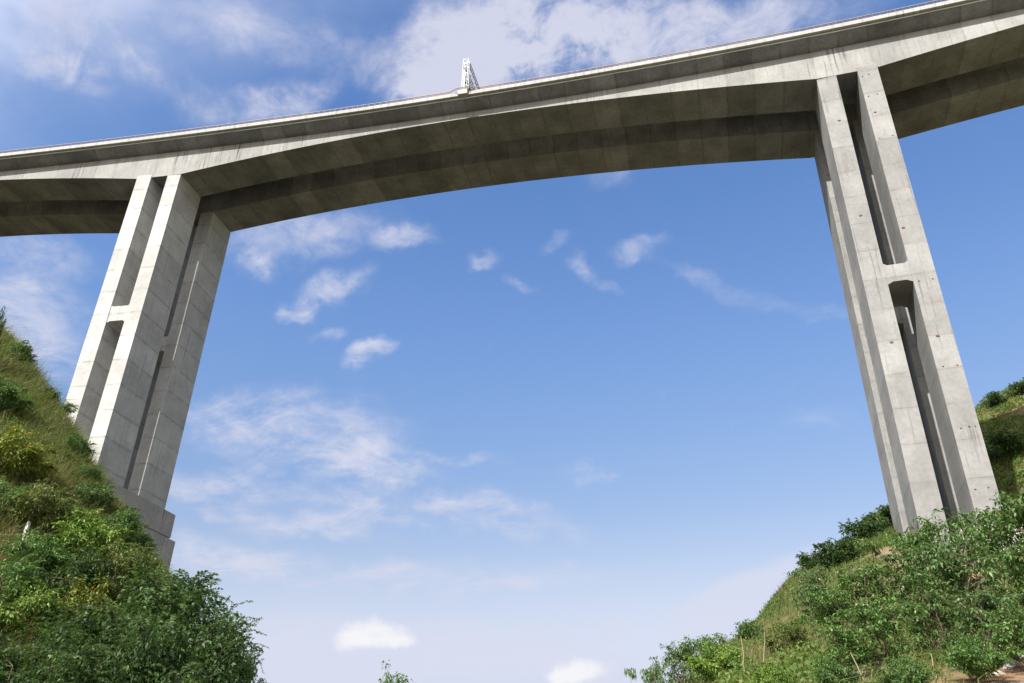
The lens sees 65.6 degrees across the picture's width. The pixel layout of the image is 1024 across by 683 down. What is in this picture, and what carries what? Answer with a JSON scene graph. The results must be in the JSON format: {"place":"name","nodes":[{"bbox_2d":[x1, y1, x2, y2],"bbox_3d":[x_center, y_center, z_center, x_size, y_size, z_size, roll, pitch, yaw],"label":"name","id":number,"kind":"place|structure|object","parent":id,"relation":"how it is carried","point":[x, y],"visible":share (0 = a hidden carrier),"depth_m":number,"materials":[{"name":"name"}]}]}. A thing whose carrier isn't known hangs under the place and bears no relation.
{"place":"outdoors","nodes":[
{"label":"outdoors","id":0,"kind":"place"},
{"bbox_2d":[0,312,1023,682],"bbox_3d":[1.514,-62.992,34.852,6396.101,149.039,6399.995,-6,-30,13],"label":"ground","id":1,"kind":"structure","parent":0,"point":[1012,676],"depth_m":48.18,"materials":[{"name":"green plant"}]},
{"bbox_2d":[0,306,6,342],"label":"hillside shrub","id":2,"kind":"object","parent":1,"relation":"on","point":[2,323],"visible":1,"depth_m":57.34,"materials":[{"name":"green plant"}]},
{"bbox_2d":[0,373,36,412],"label":"hillside shrub","id":3,"kind":"object","parent":1,"relation":"on","point":[7,393],"visible":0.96,"depth_m":50.26,"materials":[{"name":"green plant"}]},
{"bbox_2d":[1,340,37,362],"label":"hillside shrub","id":4,"kind":"object","parent":1,"relation":"on","point":[25,349],"visible":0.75,"depth_m":59.65,"materials":[{"name":"green plant"}]},
{"bbox_2d":[0,475,39,518],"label":"hillside shrub","id":5,"kind":"object","parent":1,"relation":"on","point":[4,489],"visible":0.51,"depth_m":40.54,"materials":[{"name":"green plant"}]},
{"bbox_2d":[22,521,30,537],"bbox_3d":[-24.267,9.671,39.559,0.140,1.472,0.140,-6,-30,13],"label":"marker post","id":6,"kind":"object","parent":1,"relation":"on","point":[28,525],"visible":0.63,"depth_m":39.73,"materials":[{"name":"white paint"}]},
{"bbox_2d":[0,551,54,605],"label":"hillside shrub","id":7,"kind":"object","parent":1,"relation":"on","point":[19,568],"visible":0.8,"depth_m":34.06,"materials":[{"name":"green plant"}]},
{"bbox_2d":[0,424,61,482],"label":"hillside shrub","id":8,"kind":"object","parent":1,"relation":"on","point":[31,456],"visible":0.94,"depth_m":43.39,"materials":[{"name":"green plant"}]},
{"bbox_2d":[0,576,72,639],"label":"hillside shrub","id":9,"kind":"object","parent":1,"relation":"on","point":[36,598],"visible":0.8,"depth_m":32.95,"materials":[{"name":"green plant"}]},
{"bbox_2d":[0,527,76,570],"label":"hillside shrub","id":10,"kind":"object","parent":1,"relation":"on","point":[48,551],"visible":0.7,"depth_m":36.98,"materials":[{"name":"green plant"}]},
{"bbox_2d":[1,478,88,534],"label":"hillside shrub","id":11,"kind":"object","parent":1,"relation":"on","point":[51,499],"visible":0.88,"depth_m":40.10,"materials":[{"name":"green plant"}]},
{"bbox_2d":[36,386,61,403],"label":"hillside shrub","id":12,"kind":"object","parent":1,"relation":"on","point":[51,393],"visible":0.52,"depth_m":56.45,"materials":[{"name":"green plant"}]},
{"bbox_2d":[0,612,114,682],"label":"dark tree","id":13,"kind":"object","parent":1,"relation":"on","point":[72,666],"visible":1,"depth_m":25.84,"materials":[{"name":"green plant"}]},
{"bbox_2d":[61,452,75,463],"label":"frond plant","id":14,"kind":"object","parent":1,"relation":"on","point":[66,455],"visible":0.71,"depth_m":48.73,"materials":[{"name":"green plant"}]},
{"bbox_2d":[59,400,78,429],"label":"frond plant","id":15,"kind":"object","parent":1,"relation":"on","point":[67,408],"visible":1,"depth_m":53.81,"materials":[{"name":"green plant"}]},
{"bbox_2d":[22,545,126,601],"bbox_3d":[-19.881,10.973,36.228,4.181,3.556,4.546,-19,-35,32],"label":"hillside shrub","id":16,"kind":"object","parent":1,"relation":"on","point":[86,565],"visible":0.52,"depth_m":35.99,"materials":[{"name":"green plant"}]},
{"bbox_2d":[62,430,97,455],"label":"hillside shrub","id":17,"kind":"object","parent":1,"relation":"on","point":[78,441],"visible":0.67,"depth_m":50.65,"materials":[{"name":"green plant"}]},
{"bbox_2d":[71,463,105,481],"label":"hillside shrub","id":18,"kind":"object","parent":1,"relation":"on","point":[89,471],"visible":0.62,"depth_m":48.07,"materials":[{"name":"green plant"}]},
{"bbox_2d":[50,567,130,624],"bbox_3d":[-18.959,11.869,35.364,4.202,3.360,4.199,3,-29,-3],"label":"hillside shrub","id":19,"kind":"object","parent":1,"relation":"on","point":[81,590],"visible":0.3,"depth_m":34.79,"materials":[{"name":"green plant"}]},
{"bbox_2d":[69,479,118,509],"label":"hillside shrub","id":20,"kind":"object","parent":1,"relation":"on","point":[105,493],"visible":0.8,"depth_m":45.53,"materials":[{"name":"green plant"}]},
{"bbox_2d":[50,505,140,561],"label":"hillside shrub","id":21,"kind":"object","parent":1,"relation":"on","point":[91,529],"visible":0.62,"depth_m":40.06,"materials":[{"name":"green plant"}]},
{"bbox_2d":[10,593,207,682],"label":"dark tree","id":22,"kind":"object","parent":1,"relation":"on","point":[91,629],"visible":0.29,"depth_m":29.80,"materials":[{"name":"green plant"}]},
{"bbox_2d":[92,505,148,542],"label":"hillside shrub","id":23,"kind":"object","parent":1,"relation":"on","point":[128,519],"visible":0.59,"depth_m":44.23,"materials":[{"name":"green plant"}]},
{"bbox_2d":[85,537,165,599],"bbox_3d":[-19.160,11.376,39.197,4.540,3.585,4.544,-20,-35,34],"label":"hillside shrub","id":24,"kind":"object","parent":1,"relation":"on","point":[118,559],"visible":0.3,"depth_m":38.97,"materials":[{"name":"green plant"}]},
{"bbox_2d":[126,532,158,551],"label":"hillside shrub","id":25,"kind":"object","parent":1,"relation":"on","point":[144,539],"visible":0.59,"depth_m":44.45,"materials":[{"name":"green plant"}]},
{"bbox_2d":[80,607,252,682],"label":"dark tree","id":26,"kind":"object","parent":1,"relation":"on","point":[157,648],"visible":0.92,"depth_m":28.04,"materials":[{"name":"green plant"}]},
{"bbox_2d":[67,556,268,682],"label":"dark tree","id":27,"kind":"object","parent":1,"relation":"on","point":[173,598],"visible":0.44,"depth_m":33.27,"materials":[{"name":"green plant"}]},
{"bbox_2d":[188,590,265,682],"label":"dark tree","id":28,"kind":"object","parent":1,"relation":"on","point":[233,617],"visible":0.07,"depth_m":37.79,"materials":[{"name":"green plant"}]},
{"bbox_2d":[208,634,266,682],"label":"dark tree","id":29,"kind":"object","parent":1,"relation":"on","point":[242,673],"visible":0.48,"depth_m":35.94,"materials":[{"name":"green plant"}]},
{"bbox_2d":[378,660,412,682],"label":"rosette tree","id":30,"kind":"object","parent":1,"relation":"on","point":[391,680],"visible":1,"depth_m":44.66,"materials":[{"name":"green plant"}]},
{"bbox_2d":[0,0,1023,568],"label":"road viaduct","id":31,"kind":"object","parent":1,"relation":"on","point":[848,104],"visible":0.98,"depth_m":124.38,"materials":[{"name":"concrete"}]},
{"bbox_2d":[461,58,479,90],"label":"sign gantry","id":32,"kind":"object","parent":31,"relation":"on","point":[465,82],"visible":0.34,"depth_m":132.11,"materials":[{"name":"white metal"}]},
{"bbox_2d":[0,377,1023,682],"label":"undergrowth","id":33,"kind":"object","parent":1,"relation":"on","point":[738,673],"visible":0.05,"depth_m":45.13,"materials":[{"name":"green plant"}]},
{"bbox_2d":[624,667,636,680],"bbox_3d":[4.087,12.831,26.859,0.395,3.380,0.428,23,-35,-33],"label":"sapling","id":34,"kind":"object","parent":1,"relation":"on","point":[633,675],"visible":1,"depth_m":27.55,"materials":[{"name":"green plant"}]},
{"bbox_2d":[640,656,672,682],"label":"shrub","id":35,"kind":"object","parent":1,"relation":"on","point":[655,675],"visible":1,"depth_m":30.11,"materials":[{"name":"green plant"}]},
{"bbox_2d":[653,635,710,682],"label":"bush","id":36,"kind":"object","parent":1,"relation":"on","point":[677,654],"visible":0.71,"depth_m":32.82,"materials":[{"name":"green plant"}]},
{"bbox_2d":[678,632,748,666],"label":"bush","id":37,"kind":"object","parent":1,"relation":"on","point":[697,641],"visible":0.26,"depth_m":34.76,"materials":[{"name":"green plant"}]},
{"bbox_2d":[681,637,751,682],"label":"shrub","id":38,"kind":"object","parent":1,"relation":"on","point":[700,665],"visible":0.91,"depth_m":29.70,"materials":[{"name":"green plant"}]},
{"bbox_2d":[741,639,744,670],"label":"dry stem","id":39,"kind":"object","parent":1,"relation":"on","point":[743,655],"visible":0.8,"depth_m":23.67,"materials":[{"name":"beige plant"}]},
{"bbox_2d":[734,618,765,639],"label":"shrub","id":40,"kind":"object","parent":1,"relation":"on","point":[747,628],"visible":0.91,"depth_m":48.37,"materials":[{"name":"green plant"}]},
{"bbox_2d":[763,632,764,666],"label":"dry stem","id":41,"kind":"object","parent":1,"relation":"on","point":[764,648],"visible":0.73,"depth_m":24.55,"materials":[{"name":"beige plant"}]},
{"bbox_2d":[746,661,799,682],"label":"shrub","id":42,"kind":"object","parent":1,"relation":"on","point":[768,675],"visible":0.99,"depth_m":18.77,"materials":[{"name":"green plant"}]},
{"bbox_2d":[761,617,813,653],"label":"shrub","id":43,"kind":"object","parent":1,"relation":"on","point":[794,634],"visible":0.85,"depth_m":31.75,"materials":[{"name":"green plant"}]},
{"bbox_2d":[795,551,823,569],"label":"hilltop shrub","id":44,"kind":"object","parent":1,"relation":"on","point":[807,561],"visible":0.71,"depth_m":86.77,"materials":[{"name":"green plant"}]},
{"bbox_2d":[787,564,847,618],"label":"bush","id":45,"kind":"object","parent":1,"relation":"on","point":[805,574],"visible":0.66,"depth_m":43.69,"materials":[{"name":"green plant"}]},
{"bbox_2d":[794,587,864,639],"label":"shrub","id":46,"kind":"object","parent":1,"relation":"on","point":[836,602],"visible":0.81,"depth_m":33.88,"materials":[{"name":"green plant"}]},
{"bbox_2d":[808,655,865,682],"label":"shrub","id":47,"kind":"object","parent":1,"relation":"on","point":[826,673],"visible":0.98,"depth_m":18.53,"materials":[{"name":"green plant"}]},
{"bbox_2d":[802,620,876,675],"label":"shrub","id":48,"kind":"object","parent":1,"relation":"on","point":[843,653],"visible":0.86,"depth_m":21.41,"materials":[{"name":"green plant"}]},
{"bbox_2d":[810,537,869,568],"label":"hilltop shrub","id":49,"kind":"object","parent":1,"relation":"on","point":[832,554],"visible":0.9,"depth_m":77.84,"materials":[{"name":"green plant"}]},
{"bbox_2d":[851,654,864,682],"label":"dry stem","id":50,"kind":"object","parent":1,"relation":"on","point":[857,666],"visible":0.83,"depth_m":19.16,"materials":[{"name":"beige plant"}]},
{"bbox_2d":[824,558,898,625],"bbox_3d":[15.868,11.584,36.007,3.275,3.228,3.204,-10,-31,20],"label":"shrub","id":51,"kind":"object","parent":1,"relation":"on","point":[849,582],"visible":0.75,"depth_m":35.80,"materials":[{"name":"green plant"}]},
{"bbox_2d":[838,516,889,542],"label":"hilltop shrub","id":52,"kind":"object","parent":1,"relation":"on","point":[865,525],"visible":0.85,"depth_m":97.34,"materials":[{"name":"green plant"}]},
{"bbox_2d":[860,504,892,528],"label":"hilltop shrub","id":53,"kind":"object","parent":1,"relation":"on","point":[884,512],"visible":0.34,"depth_m":102.02,"materials":[{"name":"green plant"}]},
{"bbox_2d":[826,594,933,670],"bbox_3d":[10.200,8.239,22.118,2.490,2.247,2.436,13,-31,-21],"label":"shrub","id":54,"kind":"object","parent":1,"relation":"on","point":[880,620],"visible":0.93,"depth_m":21.88,"materials":[{"name":"green plant"}]},
{"bbox_2d":[852,538,950,615],"bbox_3d":[17.988,10.716,36.477,4.235,4.083,4.096,1,-29,1],"label":"shrub","id":55,"kind":"object","parent":1,"relation":"on","point":[893,580],"visible":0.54,"depth_m":36.38,"materials":[{"name":"green plant"}]},
{"bbox_2d":[874,648,945,682],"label":"shrub","id":56,"kind":"object","parent":1,"relation":"on","point":[904,671],"visible":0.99,"depth_m":17.80,"materials":[{"name":"green plant"}]},
{"bbox_2d":[889,565,971,648],"bbox_3d":[13.098,8.649,25.100,3.058,2.554,3.162,4,-29,-5],"label":"shrub","id":57,"kind":"object","parent":1,"relation":"on","point":[925,625],"visible":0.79,"depth_m":24.85,"materials":[{"name":"green plant"}]},
{"bbox_2d":[890,510,975,606],"bbox_3d":[19.450,10.243,36.913,3.626,4.588,3.776,12,-31,-18],"label":"bush","id":58,"kind":"object","parent":1,"relation":"on","point":[926,534],"visible":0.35,"depth_m":37.20,"materials":[{"name":"green plant"}]},
{"bbox_2d":[887,527,1022,608],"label":"shrub","id":59,"kind":"object","parent":1,"relation":"on","point":[935,562],"visible":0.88,"depth_m":31.75,"materials":[{"name":"green plant"}]},
{"bbox_2d":[936,633,1016,682],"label":"shrub","id":60,"kind":"object","parent":1,"relation":"on","point":[967,661],"visible":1,"depth_m":17.88,"materials":[{"name":"green plant"}]},
{"bbox_2d":[934,507,1022,592],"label":"shrub","id":61,"kind":"object","parent":1,"relation":"on","point":[961,522],"visible":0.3,"depth_m":37.87,"materials":[{"name":"green plant"}]},
{"bbox_2d":[939,585,1023,659],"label":"shrub","id":62,"kind":"object","parent":1,"relation":"on","point":[986,602],"visible":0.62,"depth_m":20.75,"materials":[{"name":"green plant"}]},
{"bbox_2d":[954,490,1023,587],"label":"shrub","id":63,"kind":"object","parent":1,"relation":"on","point":[1012,517],"visible":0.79,"depth_m":33.95,"materials":[{"name":"green plant"}]},
{"bbox_2d":[968,538,1023,618],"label":"shrub","id":64,"kind":"object","parent":1,"relation":"on","point":[1015,575],"visible":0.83,"depth_m":28.36,"materials":[{"name":"green plant"}]},
{"bbox_2d":[969,599,1023,661],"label":"shrub","id":65,"kind":"object","parent":1,"relation":"on","point":[1013,626],"visible":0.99,"depth_m":18.99,"materials":[{"name":"green plant"}]},
{"bbox_2d":[983,390,1009,406],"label":"hilltop shrub","id":66,"kind":"object","parent":1,"relation":"on","point":[994,398],"visible":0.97,"depth_m":147.35,"materials":[{"name":"green plant"}]},
{"bbox_2d":[990,670,1006,674],"bbox_3d":[11.542,7.917,18.892,0.378,0.180,0.296,-23,-37,37],"label":"boulder","id":67,"kind":"object","parent":1,"relation":"on","point":[1000,672],"visible":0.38,"depth_m":18.82,"materials":[{"name":"white stone"}]},
{"bbox_2d":[983,429,1023,461],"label":"hilltop shrub","id":68,"kind":"object","parent":1,"relation":"on","point":[998,440],"visible":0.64,"depth_m":127.86,"materials":[{"name":"green plant"}]},
{"bbox_2d":[999,660,1021,668],"bbox_3d":[12.462,8.174,19.919,0.638,0.386,0.572,24,-36,-35],"label":"boulder","id":69,"kind":"object","parent":1,"relation":"on","point":[1008,665],"visible":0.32,"depth_m":19.68,"materials":[{"name":"grey stone"}]},
{"bbox_2d":[1007,382,1023,396],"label":"hilltop shrub","id":70,"kind":"object","parent":1,"relation":"on","point":[1019,385],"visible":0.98,"depth_m":146.19,"materials":[{"name":"green plant"}]},
{"bbox_2d":[0,0,1023,682],"label":"sky","id":71,"kind":"structure","parent":0,"point":[570,429],"materials":[{"name":"blue"}]}
]}

